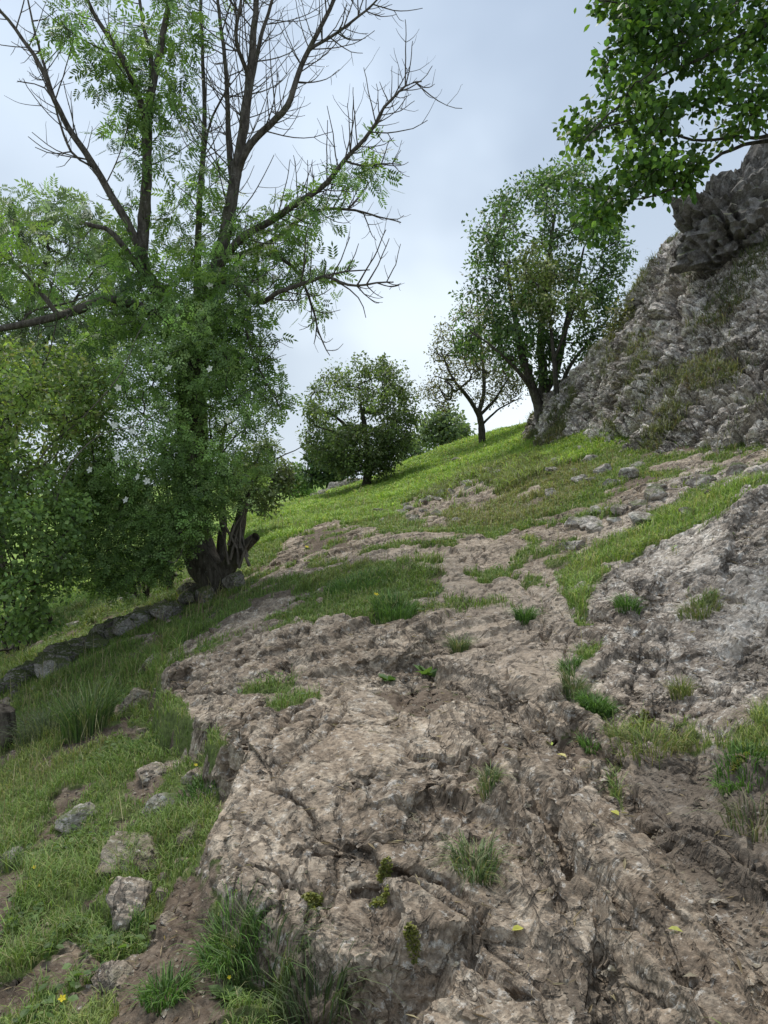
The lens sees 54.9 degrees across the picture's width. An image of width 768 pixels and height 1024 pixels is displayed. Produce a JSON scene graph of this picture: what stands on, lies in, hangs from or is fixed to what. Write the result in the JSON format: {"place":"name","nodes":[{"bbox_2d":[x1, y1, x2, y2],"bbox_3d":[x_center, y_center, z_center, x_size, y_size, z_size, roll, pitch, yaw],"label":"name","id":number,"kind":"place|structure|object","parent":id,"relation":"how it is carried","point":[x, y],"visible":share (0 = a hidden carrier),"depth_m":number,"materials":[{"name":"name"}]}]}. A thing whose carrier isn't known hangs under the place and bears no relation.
{"place":"outdoors","nodes":[
{"label":"outdoors","id":0,"kind":"place"},
{"bbox_2d":[0,438,767,1023],"bbox_3d":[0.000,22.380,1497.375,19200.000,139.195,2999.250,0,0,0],"label":"ground","id":1,"kind":"structure","parent":0,"point":[194,910],"depth_m":3.49,"materials":[{"name":"plant"}]},
{"bbox_2d":[0,703,16,750],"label":"rock","id":2,"kind":"object","parent":1,"relation":"on","point":[7,712],"visible":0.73,"depth_m":5.47,"materials":[{"name":"grey stone"}]},
{"bbox_2d":[0,846,27,872],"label":"rock","id":3,"kind":"object","parent":1,"relation":"on","point":[7,855],"visible":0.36,"depth_m":3.52,"materials":[{"name":"stone"}]},
{"bbox_2d":[0,696,85,752],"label":"grass tuft","id":4,"kind":"object","parent":1,"relation":"on","point":[32,727],"visible":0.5,"depth_m":5.39,"materials":[{"name":"plant"}]},
{"bbox_2d":[0,450,100,654],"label":"bramble bush","id":5,"kind":"object","parent":1,"relation":"on","point":[26,613],"visible":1,"depth_m":7.26,"materials":[{"name":"green plant"}]},
{"bbox_2d":[58,994,65,1011],"bbox_3d":[-1.036,1.599,2.381,0.026,0.079,0.024,0,0,0],"label":"buttercup","id":6,"kind":"object","parent":1,"relation":"on","point":[61,998],"visible":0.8,"depth_m":2.38,"materials":[{"name":"yellow plant"}]},
{"bbox_2d":[0,330,124,625],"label":"hawthorn bush","id":7,"kind":"object","parent":1,"relation":"on","point":[30,382],"visible":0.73,"depth_m":7.86,"materials":[{"name":"green plant"}]},
{"bbox_2d":[66,620,79,626],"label":"stone","id":8,"kind":"object","parent":1,"relation":"on","point":[72,623],"visible":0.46,"depth_m":10.08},
{"bbox_2d":[0,173,149,592],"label":"ash tree","id":9,"kind":"object","parent":1,"relation":"on","point":[43,236],"visible":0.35,"depth_m":13.81,"materials":[{"name":"green plant"}]},
{"bbox_2d":[55,802,97,837],"bbox_3d":[-1.570,1.624,3.815,0.186,0.216,0.234,0,0,39],"label":"rock","id":10,"kind":"object","parent":1,"relation":"on","point":[68,818],"visible":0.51,"depth_m":3.75,"materials":[{"name":"stone"}]},
{"bbox_2d":[31,674,141,745],"bbox_3d":[-2.091,1.391,5.257,0.855,0.489,0.818,0,0,0],"label":"rush tuft","id":11,"kind":"object","parent":1,"relation":"on","point":[98,707],"visible":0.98,"depth_m":5.19,"materials":[{"name":"green plant"}]},
{"bbox_2d":[91,960,134,992],"bbox_3d":[-0.897,1.588,2.513,0.159,0.117,0.138,0,0,33],"label":"rock","id":12,"kind":"object","parent":1,"relation":"on","point":[106,975],"visible":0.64,"depth_m":2.49,"materials":[{"name":"stone"}]},
{"bbox_2d":[0,570,244,696],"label":"stone wall","id":13,"kind":"structure","parent":1,"relation":"on","point":[111,628],"depth_m":8.02,"materials":[{"name":"stone"}]},
{"bbox_2d":[106,876,152,933],"bbox_3d":[-1.006,1.584,2.908,0.165,0.283,0.230,0,0,0],"label":"rock","id":14,"kind":"object","parent":1,"relation":"on","point":[122,893],"visible":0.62,"depth_m":2.87,"materials":[{"name":"stone"}]},
{"bbox_2d":[106,900,159,945],"bbox_3d":[-0.934,1.571,2.787,0.203,0.151,0.229,0,0,-38],"label":"grass tuft","id":15,"kind":"object","parent":1,"relation":"on","point":[135,919],"visible":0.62,"depth_m":2.80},
{"bbox_2d":[118,687,150,713],"bbox_3d":[-1.882,1.506,5.559,0.285,0.351,0.277,0,0,-27],"label":"rock","id":16,"kind":"object","parent":1,"relation":"on","point":[135,693],"visible":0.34,"depth_m":5.53,"materials":[{"name":"stone"}]},
{"bbox_2d":[123,729,163,755],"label":"grass tuft","id":17,"kind":"object","parent":1,"relation":"on","point":[130,746],"visible":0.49,"depth_m":4.54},
{"bbox_2d":[138,653,160,673],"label":"rock","id":18,"kind":"object","parent":1,"relation":"on","point":[144,664],"visible":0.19,"depth_m":6.16,"materials":[{"name":"stone"}]},
{"bbox_2d":[137,761,167,786],"bbox_3d":[-1.273,1.452,4.084,0.184,0.124,0.180,0,0,-27],"label":"rock","id":19,"kind":"object","parent":1,"relation":"on","point":[146,773],"visible":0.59,"depth_m":4.04,"materials":[{"name":"stone"}]},
{"bbox_2d":[117,957,205,1016],"bbox_3d":[-0.685,1.500,2.327,0.286,0.132,0.289,0,0,39],"label":"grass tuft","id":20,"kind":"object","parent":1,"relation":"on","point":[169,981],"visible":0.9,"depth_m":2.32,"materials":[{"name":"plant"}]},
{"bbox_2d":[155,887,167,901],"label":"rock","id":21,"kind":"object","parent":1,"relation":"on","point":[160,890],"visible":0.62,"depth_m":3.00,"materials":[{"name":"stone"}]},
{"bbox_2d":[25,283,298,607],"bbox_3d":[-2.510,-0.668,9.308,3.036,4.113,3.635,0,0,0],"label":"rose bush","id":22,"kind":"object","parent":1,"relation":"on","point":[133,511],"visible":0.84,"depth_m":8.04,"materials":[{"name":"green plant"}]},
{"bbox_2d":[160,911,174,925],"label":"rock","id":23,"kind":"object","parent":1,"relation":"on","point":[165,916],"visible":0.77,"depth_m":2.71,"materials":[{"name":"stone"}]},
{"bbox_2d":[176,819,203,846],"bbox_3d":[-0.879,1.494,3.403,0.153,0.149,0.189,0,0,12],"label":"rock","id":24,"kind":"object","parent":1,"relation":"on","point":[180,837],"visible":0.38,"depth_m":3.34,"materials":[{"name":"stone"}]},
{"bbox_2d":[180,767,202,784],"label":"rock","id":25,"kind":"object","parent":1,"relation":"on","point":[189,774],"visible":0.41,"depth_m":3.87,"materials":[{"name":"stone"}]},
{"bbox_2d":[208,984,242,999],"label":"dock plant","id":26,"kind":"object","parent":1,"relation":"on","point":[219,987],"visible":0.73,"depth_m":2.30,"materials":[{"name":"green plant"}]},
{"bbox_2d":[0,0,461,601],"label":"ash tree","id":27,"kind":"object","parent":1,"relation":"on","point":[218,562],"visible":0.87,"depth_m":8.81,"materials":[{"name":"green plant"}]},
{"bbox_2d":[176,886,330,1023],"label":"grass tuft","id":28,"kind":"object","parent":1,"relation":"on","point":[277,1007],"visible":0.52,"depth_m":2.36,"materials":[{"name":"plant"}]},
{"bbox_2d":[225,436,300,519],"bbox_3d":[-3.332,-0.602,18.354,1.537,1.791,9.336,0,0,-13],"label":"thorn bush","id":29,"kind":"object","parent":1,"relation":"on","point":[280,479],"visible":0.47,"depth_m":14.39,"materials":[{"name":"green plant"}]},
{"bbox_2d":[276,461,316,501],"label":"tree","id":30,"kind":"object","parent":1,"relation":"on","point":[296,470],"visible":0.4,"depth_m":59.36,"materials":[{"name":"green plant"}]},
{"bbox_2d":[0,421,629,626],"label":"pasture grass","id":31,"kind":"structure","parent":1,"relation":"on","point":[529,459],"depth_m":16.66,"materials":[{"name":"plant"}]},
{"bbox_2d":[297,421,354,490],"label":"tree","id":32,"kind":"object","parent":1,"relation":"on","point":[315,479],"visible":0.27,"depth_m":45.55,"materials":[{"name":"green plant"}]},
{"bbox_2d":[310,478,360,496],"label":"stone wall","id":33,"kind":"structure","parent":1,"relation":"on","point":[336,484],"depth_m":27.83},
{"bbox_2d":[322,565,392,596],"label":"grass tuft","id":34,"kind":"object","parent":1,"relation":"on","point":[372,581],"visible":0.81,"depth_m":6.73,"materials":[{"name":"plant"}]},
{"bbox_2d":[295,350,428,484],"bbox_3d":[-0.736,-2.957,23.881,4.472,4.700,4.360,0,0,0],"label":"hawthorn tree","id":35,"kind":"object","parent":1,"relation":"on","point":[379,452],"visible":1,"depth_m":23.29,"materials":[{"name":"green plant"}]},
{"bbox_2d":[0,437,767,1023],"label":"grass","id":36,"kind":"structure","parent":1,"relation":"on","point":[568,493],"depth_m":5.73,"materials":[{"name":"plant"}]},
{"bbox_2d":[0,440,767,1023],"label":"clover","id":37,"kind":"object","parent":1,"relation":"on","point":[74,974],"visible":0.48,"depth_m":2.96,"materials":[{"name":"green plant"}]},
{"bbox_2d":[0,421,767,880],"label":"seed stalks","id":38,"kind":"object","parent":1,"relation":"on","point":[222,609],"visible":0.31,"depth_m":6.86,"materials":[{"name":"green plant"}]},
{"bbox_2d":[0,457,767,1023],"bbox_3d":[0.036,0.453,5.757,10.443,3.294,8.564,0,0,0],"label":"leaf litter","id":39,"kind":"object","parent":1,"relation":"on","point":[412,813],"visible":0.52,"depth_m":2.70,"materials":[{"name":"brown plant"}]},
{"bbox_2d":[0,449,767,1023],"bbox_3d":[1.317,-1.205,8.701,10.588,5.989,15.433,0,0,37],"label":"rock path","id":40,"kind":"structure","parent":1,"relation":"on","point":[648,987],"depth_m":2.77,"materials":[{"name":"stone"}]},
{"bbox_2d":[95,831,162,880],"bbox_3d":[-1.103,1.534,3.271,0.294,0.179,0.304,0,0,0],"label":"rock","id":41,"kind":"object","parent":40,"relation":"on","point":[113,842],"visible":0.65,"depth_m":3.21,"materials":[{"name":"stone"}]},
{"bbox_2d":[141,792,187,817],"bbox_3d":[-1.079,1.506,3.687,0.172,0.180,0.206,0,0,43],"label":"rock","id":42,"kind":"object","parent":40,"relation":"on","point":[152,801],"visible":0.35,"depth_m":3.68,"materials":[{"name":"stone"}]},
{"bbox_2d":[167,765,220,805],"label":"grass tuft","id":43,"kind":"object","parent":40,"relation":"on","point":[194,791],"visible":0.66,"depth_m":3.74,"materials":[{"name":"plant"}]},
{"bbox_2d":[170,876,282,986],"bbox_3d":[-0.518,1.392,2.437,0.455,0.280,0.466,0,0,0],"label":"grass tuft","id":44,"kind":"object","parent":40,"relation":"on","point":[198,947],"visible":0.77,"depth_m":2.42,"materials":[{"name":"plant"}]},
{"bbox_2d":[301,891,323,910],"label":"moss","id":45,"kind":"object","parent":40,"relation":"on","point":[309,897],"visible":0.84,"depth_m":2.45,"materials":[{"name":"green plant"}]},
{"bbox_2d":[245,927,410,1023],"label":"grass tuft","id":46,"kind":"object","parent":40,"relation":"on","point":[312,989],"visible":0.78,"depth_m":2.20,"materials":[{"name":"plant"}]},
{"bbox_2d":[369,884,389,907],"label":"moss","id":47,"kind":"object","parent":40,"relation":"on","point":[379,901],"visible":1,"depth_m":2.41,"materials":[{"name":"green plant"}]},
{"bbox_2d":[375,856,392,882],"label":"moss","id":48,"kind":"object","parent":40,"relation":"on","point":[381,872],"visible":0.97,"depth_m":2.51,"materials":[{"name":"green plant"}]},
{"bbox_2d":[377,674,395,680],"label":"dock plant","id":49,"kind":"object","parent":40,"relation":"on","point":[384,677],"visible":1,"depth_m":4.44,"materials":[{"name":"green plant"}]},
{"bbox_2d":[365,585,425,624],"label":"grass tuft","id":50,"kind":"object","parent":40,"relation":"on","point":[404,610],"visible":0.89,"depth_m":5.56,"materials":[{"name":"plant"}]},
{"bbox_2d":[402,921,420,965],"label":"moss","id":51,"kind":"object","parent":40,"relation":"on","point":[414,939],"visible":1,"depth_m":2.23,"materials":[{"name":"green plant"}]},
{"bbox_2d":[417,958,425,967],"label":"rock","id":52,"kind":"object","parent":40,"relation":"on","point":[421,962],"visible":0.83,"depth_m":2.22,"materials":[{"name":"stone"}]},
{"bbox_2d":[414,664,437,676],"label":"dock plant","id":53,"kind":"object","parent":40,"relation":"on","point":[427,671],"visible":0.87,"depth_m":4.51,"materials":[{"name":"green plant"}]},
{"bbox_2d":[428,509,441,515],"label":"stone","id":54,"kind":"object","parent":40,"relation":"on","point":[433,513],"visible":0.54,"depth_m":11.67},
{"bbox_2d":[427,950,447,976],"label":"rock","id":55,"kind":"object","parent":40,"relation":"on","point":[437,959],"visible":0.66,"depth_m":2.21,"materials":[{"name":"stone"}]},
{"bbox_2d":[438,488,454,493],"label":"stone","id":56,"kind":"object","parent":40,"relation":"on","point":[450,491],"visible":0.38,"depth_m":14.92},
{"bbox_2d":[440,631,477,653],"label":"grass tuft","id":57,"kind":"object","parent":40,"relation":"on","point":[461,647],"visible":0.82,"depth_m":4.79,"materials":[{"name":"plant"}]},
{"bbox_2d":[422,827,525,894],"bbox_3d":[0.311,1.193,2.570,0.421,0.180,0.424,0,0,0],"label":"grass tuft","id":58,"kind":"object","parent":40,"relation":"on","point":[480,855],"visible":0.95,"depth_m":2.56,"materials":[{"name":"plant"}]},
{"bbox_2d":[461,759,516,802],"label":"grass tuft","id":59,"kind":"object","parent":40,"relation":"on","point":[496,774],"visible":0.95,"depth_m":2.93,"materials":[{"name":"plant"}]},
{"bbox_2d":[512,925,522,929],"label":"fallen leaf","id":60,"kind":"object","parent":40,"relation":"on","point":[516,927],"visible":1,"depth_m":2.27,"materials":[{"name":"yellow plant"}]},
{"bbox_2d":[506,604,545,626],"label":"grass tuft","id":61,"kind":"object","parent":40,"relation":"on","point":[520,614],"visible":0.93,"depth_m":5.03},
{"bbox_2d":[545,466,557,471],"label":"stone","id":62,"kind":"object","parent":40,"relation":"on","point":[549,468],"visible":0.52,"depth_m":12.32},
{"bbox_2d":[539,662,601,702],"bbox_3d":[0.981,0.889,3.815,0.345,0.220,0.324,0,0,0],"label":"grass tuft","id":63,"kind":"object","parent":40,"relation":"on","point":[565,681],"visible":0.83,"depth_m":3.82,"materials":[{"name":"plant"}]},
{"bbox_2d":[559,540,584,549],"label":"rock","id":64,"kind":"object","parent":40,"relation":"on","point":[569,545],"visible":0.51,"depth_m":7.09,"materials":[{"name":"stone"}]},
{"bbox_2d":[564,516,579,527],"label":"stone","id":65,"kind":"object","parent":40,"relation":"on","point":[568,522],"visible":0.54,"depth_m":7.87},
{"bbox_2d":[552,653,596,675],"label":"grass tuft","id":66,"kind":"object","parent":40,"relation":"on","point":[575,661],"visible":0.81,"depth_m":4.09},
{"bbox_2d":[570,474,586,482],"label":"stone","id":67,"kind":"object","parent":40,"relation":"on","point":[578,477],"visible":0.37,"depth_m":10.63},
{"bbox_2d":[576,515,602,529],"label":"stone","id":68,"kind":"object","parent":40,"relation":"on","point":[582,521],"visible":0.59,"depth_m":7.70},
{"bbox_2d":[585,522,603,532],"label":"stone","id":69,"kind":"object","parent":40,"relation":"on","point":[591,527],"visible":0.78,"depth_m":7.34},
{"bbox_2d":[586,505,602,515],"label":"stone","id":70,"kind":"object","parent":40,"relation":"on","point":[596,507],"visible":0.44,"depth_m":8.17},
{"bbox_2d":[567,688,623,719],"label":"grass tuft","id":71,"kind":"object","parent":40,"relation":"on","point":[591,703],"visible":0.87,"depth_m":3.59,"materials":[{"name":"plant"}]},
{"bbox_2d":[607,517,621,523],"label":"stone","id":72,"kind":"object","parent":40,"relation":"on","point":[611,520],"visible":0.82,"depth_m":7.37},
{"bbox_2d":[630,461,644,466],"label":"stone","id":73,"kind":"object","parent":40,"relation":"on","point":[637,463],"visible":0.49,"depth_m":10.32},
{"bbox_2d":[628,499,648,509],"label":"stone","id":74,"kind":"object","parent":40,"relation":"on","point":[636,504],"visible":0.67,"depth_m":7.68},
{"bbox_2d":[628,511,653,524],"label":"stone","id":75,"kind":"object","parent":40,"relation":"on","point":[636,517],"visible":0.66,"depth_m":6.81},
{"bbox_2d":[629,709,652,730],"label":"moss","id":76,"kind":"object","parent":40,"relation":"on","point":[649,720],"visible":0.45,"depth_m":3.43,"materials":[{"name":"green plant"}]},
{"bbox_2d":[643,485,664,499],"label":"stone","id":77,"kind":"object","parent":40,"relation":"on","point":[650,490],"visible":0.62,"depth_m":7.79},
{"bbox_2d":[668,926,682,931],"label":"fallen leaf","id":78,"kind":"object","parent":40,"relation":"on","point":[675,928],"visible":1,"depth_m":2.01,"materials":[{"name":"yellow plant"}]},
{"bbox_2d":[680,785,767,843],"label":"grass tuft","id":79,"kind":"object","parent":40,"relation":"on","point":[754,833],"visible":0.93,"depth_m":2.44,"materials":[{"name":"plant"}]},
{"bbox_2d":[703,737,767,795],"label":"grass tuft","id":80,"kind":"object","parent":40,"relation":"on","point":[741,751],"visible":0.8,"depth_m":2.70,"materials":[{"name":"plant"}]},
{"bbox_2d":[729,752,749,773],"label":"moss","id":81,"kind":"object","parent":40,"relation":"on","point":[734,767],"visible":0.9,"depth_m":2.71,"materials":[{"name":"green plant"}]},
{"bbox_2d":[392,433,431,464],"bbox_3d":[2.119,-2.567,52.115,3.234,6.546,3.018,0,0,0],"label":"bush","id":82,"kind":"object","parent":1,"relation":"on","point":[419,451],"visible":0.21,"depth_m":51.42,"materials":[{"name":"green plant"}]},
{"bbox_2d":[412,403,477,451],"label":"thorn bush","id":83,"kind":"object","parent":1,"relation":"on","point":[436,429],"visible":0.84,"depth_m":43.54,"materials":[{"name":"green plant"}]},
{"bbox_2d":[411,288,534,442],"bbox_3d":[3.218,-5.130,26.561,4.592,5.952,4.583,0,0,0],"label":"hawthorn tree","id":84,"kind":"object","parent":1,"relation":"on","point":[484,376],"visible":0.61,"depth_m":26.21,"materials":[{"name":"green plant"}]},
{"bbox_2d":[445,147,638,421],"bbox_3d":[4.381,-6.049,19.514,5.430,7.555,4.162,0,0,-37],"label":"sycamore tree","id":85,"kind":"object","parent":1,"relation":"on","point":[520,337],"visible":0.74,"depth_m":19.09,"materials":[{"name":"green plant"}]},
{"bbox_2d":[566,725,608,754],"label":"grass tuft","id":86,"kind":"object","parent":1,"relation":"on","point":[582,743],"visible":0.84,"depth_m":3.29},
{"bbox_2d":[581,454,597,461],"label":"stone","id":87,"kind":"object","parent":1,"relation":"on","point":[589,457],"visible":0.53,"depth_m":12.20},
{"bbox_2d":[593,463,611,474],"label":"stone","id":88,"kind":"object","parent":1,"relation":"on","point":[602,468],"visible":0.58,"depth_m":10.65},
{"bbox_2d":[602,478,620,486],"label":"stone","id":89,"kind":"object","parent":1,"relation":"on","point":[605,482],"visible":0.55,"depth_m":9.74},
{"bbox_2d":[610,504,628,514],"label":"stone","id":90,"kind":"object","parent":1,"relation":"on","point":[624,508],"visible":0.76,"depth_m":7.90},
{"bbox_2d":[618,466,639,479],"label":"stone","id":91,"kind":"object","parent":1,"relation":"on","point":[631,472],"visible":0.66,"depth_m":9.81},
{"bbox_2d":[515,461,767,725],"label":"rock bank","id":92,"kind":"object","parent":1,"relation":"on","point":[654,651],"visible":0.82,"depth_m":4.44,"materials":[{"name":"stone"}]},
{"bbox_2d":[607,591,650,616],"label":"grass tuft","id":93,"kind":"object","parent":92,"relation":"on","point":[633,604],"visible":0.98,"depth_m":4.63,"materials":[{"name":"plant"}]},
{"bbox_2d":[646,483,667,488],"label":"stone","id":94,"kind":"object","parent":92,"relation":"on","point":[662,485],"visible":0.43,"depth_m":8.08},
{"bbox_2d":[650,490,668,500],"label":"stone","id":95,"kind":"object","parent":92,"relation":"on","point":[657,494],"visible":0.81,"depth_m":7.61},
{"bbox_2d":[654,675,702,700],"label":"grass tuft","id":96,"kind":"object","parent":92,"relation":"on","point":[682,690],"visible":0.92,"depth_m":3.51,"materials":[{"name":"plant"}]},
{"bbox_2d":[685,477,702,487],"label":"stone","id":97,"kind":"object","parent":92,"relation":"on","point":[690,482],"visible":0.45,"depth_m":7.71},
{"bbox_2d":[667,587,726,620],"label":"grass tuft","id":98,"kind":"object","parent":92,"relation":"on","point":[697,615],"visible":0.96,"depth_m":4.46,"materials":[{"name":"plant"}]},
{"bbox_2d":[694,476,710,486],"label":"stone","id":99,"kind":"object","parent":92,"relation":"on","point":[701,480],"visible":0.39,"depth_m":7.45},
{"bbox_2d":[700,475,716,481],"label":"stone","id":100,"kind":"object","parent":92,"relation":"on","point":[712,478],"visible":0.27,"depth_m":7.74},
{"bbox_2d":[725,462,747,475],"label":"stone","id":101,"kind":"object","parent":92,"relation":"on","point":[737,466],"visible":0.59,"depth_m":7.59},
{"bbox_2d":[730,470,743,474],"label":"stone","id":102,"kind":"object","parent":92,"relation":"on","point":[732,472],"visible":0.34,"depth_m":7.35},
{"bbox_2d":[521,223,767,456],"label":"cliff","id":103,"kind":"structure","parent":1,"relation":"on","point":[669,302],"depth_m":11.97,"materials":[{"name":"grey stone"}]},
{"bbox_2d":[500,238,598,395],"bbox_3d":[4.021,-4.669,17.965,2.429,4.075,1.421,0,0,0],"label":"hawthorn tree","id":104,"kind":"object","parent":103,"relation":"on","point":[546,286],"visible":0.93,"depth_m":17.91,"materials":[{"name":"green plant"}]},
{"bbox_2d":[600,290,642,342],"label":"thorn bush","id":105,"kind":"object","parent":103,"relation":"on","point":[613,326],"visible":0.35,"depth_m":15.07,"materials":[{"name":"green plant"}]},
{"bbox_2d":[518,229,767,459],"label":"ledge grass","id":106,"kind":"structure","parent":103,"relation":"on","point":[561,426],"depth_m":11.59,"materials":[{"name":"plant"}]},
{"bbox_2d":[669,137,767,275],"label":"crag","id":107,"kind":"structure","parent":103,"relation":"on","point":[727,214],"depth_m":12.02,"materials":[{"name":"stone"}]},
{"bbox_2d":[594,717,703,770],"bbox_3d":[1.141,0.986,3.168,0.512,0.173,0.502,0,0,0],"label":"grass tuft","id":108,"kind":"object","parent":1,"relation":"on","point":[665,747],"visible":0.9,"depth_m":3.13,"materials":[{"name":"plant"}]},
{"bbox_2d":[549,0,767,249],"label":"hazel tree","id":109,"kind":"object","parent":1,"relation":"on","point":[639,21],"visible":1,"depth_m":5.39,"materials":[{"name":"green plant"}]},
{"bbox_2d":[678,507,694,513],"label":"stone","id":110,"kind":"object","parent":1,"relation":"on","point":[681,509],"visible":0.4,"depth_m":6.41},
{"bbox_2d":[0,0,767,493],"label":"sky","id":111,"kind":"structure","parent":0,"point":[517,65],"materials":[{"name":"white"}]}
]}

